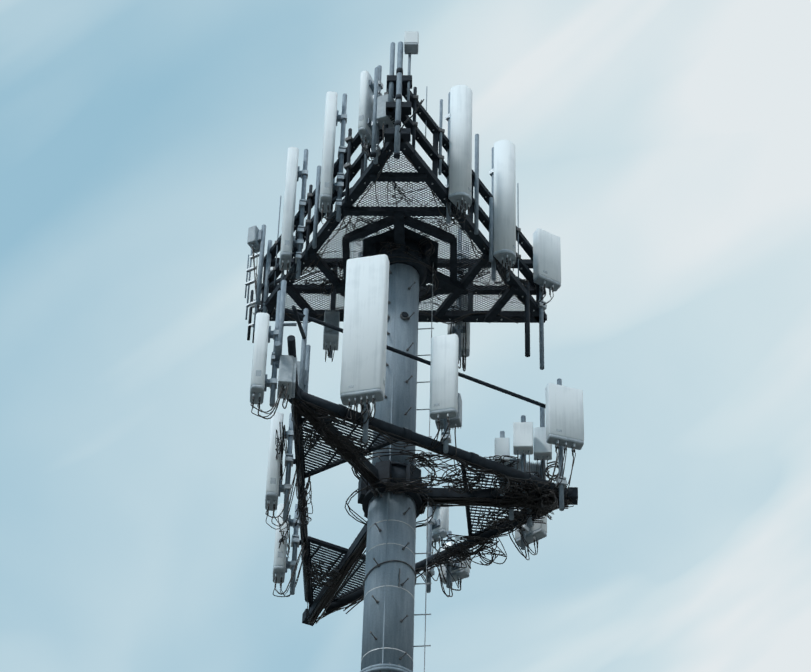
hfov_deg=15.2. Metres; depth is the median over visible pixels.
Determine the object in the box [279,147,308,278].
antenna top
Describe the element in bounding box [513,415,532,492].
radio
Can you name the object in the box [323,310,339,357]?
antenna
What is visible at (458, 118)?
antenna top
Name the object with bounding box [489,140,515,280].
antenna top
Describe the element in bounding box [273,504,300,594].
antenna
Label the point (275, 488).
antenna
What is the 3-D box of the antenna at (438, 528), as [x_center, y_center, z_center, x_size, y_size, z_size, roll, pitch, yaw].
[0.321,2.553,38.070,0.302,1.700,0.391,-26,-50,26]
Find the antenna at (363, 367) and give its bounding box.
[340,254,388,442]
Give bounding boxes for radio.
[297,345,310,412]
[495,431,509,495]
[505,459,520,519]
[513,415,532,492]
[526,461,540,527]
[533,407,551,479]
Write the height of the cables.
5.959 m
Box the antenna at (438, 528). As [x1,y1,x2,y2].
[422,486,448,592]
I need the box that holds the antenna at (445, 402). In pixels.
[430,334,461,452]
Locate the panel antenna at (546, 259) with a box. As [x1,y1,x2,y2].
[533,228,560,369]
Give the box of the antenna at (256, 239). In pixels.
[247,224,265,304]
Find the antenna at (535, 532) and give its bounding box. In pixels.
[515,455,546,551]
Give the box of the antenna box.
[545,378,583,510]
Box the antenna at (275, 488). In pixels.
[265,412,295,521]
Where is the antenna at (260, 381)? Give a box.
[250,290,296,407]
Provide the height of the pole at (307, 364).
1.100 m
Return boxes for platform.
[256,89,546,322]
[274,280,577,625]
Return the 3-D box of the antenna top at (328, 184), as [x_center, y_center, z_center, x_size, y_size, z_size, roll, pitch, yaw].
[-0.919,-2.337,39.340,0.325,2.370,0.305,3,-44,-1]
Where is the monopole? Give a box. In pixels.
[360,262,433,671]
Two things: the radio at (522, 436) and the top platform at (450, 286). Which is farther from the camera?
the top platform at (450, 286)
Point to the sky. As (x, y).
(665, 145)
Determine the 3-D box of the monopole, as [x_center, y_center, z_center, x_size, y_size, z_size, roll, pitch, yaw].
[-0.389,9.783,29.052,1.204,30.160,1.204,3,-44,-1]
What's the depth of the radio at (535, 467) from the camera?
36.85 m
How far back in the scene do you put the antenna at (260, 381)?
34.71 m
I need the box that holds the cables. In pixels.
[251,99,575,624]
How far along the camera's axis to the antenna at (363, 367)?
36.03 m
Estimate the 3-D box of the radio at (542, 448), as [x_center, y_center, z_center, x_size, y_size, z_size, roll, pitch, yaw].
[1.665,1.361,36.962,0.230,1.550,0.248,3,-44,-1]
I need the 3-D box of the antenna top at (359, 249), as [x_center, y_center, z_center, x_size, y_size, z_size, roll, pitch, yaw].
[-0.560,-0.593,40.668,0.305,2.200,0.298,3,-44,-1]
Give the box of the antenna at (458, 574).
[440,531,469,587]
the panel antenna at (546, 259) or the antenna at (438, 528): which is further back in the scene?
the panel antenna at (546, 259)
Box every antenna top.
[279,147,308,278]
[319,91,346,221]
[354,236,367,257]
[358,65,395,163]
[444,85,471,223]
[447,230,470,362]
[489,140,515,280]
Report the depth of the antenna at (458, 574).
37.54 m
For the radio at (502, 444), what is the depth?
36.69 m
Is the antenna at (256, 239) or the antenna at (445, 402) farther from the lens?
the antenna at (256, 239)
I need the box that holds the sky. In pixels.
[0,0,810,671]
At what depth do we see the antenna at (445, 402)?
36.21 m
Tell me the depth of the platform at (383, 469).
36.38 m
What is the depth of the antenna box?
36.80 m
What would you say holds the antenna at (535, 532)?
attached to the platform at (383, 469)

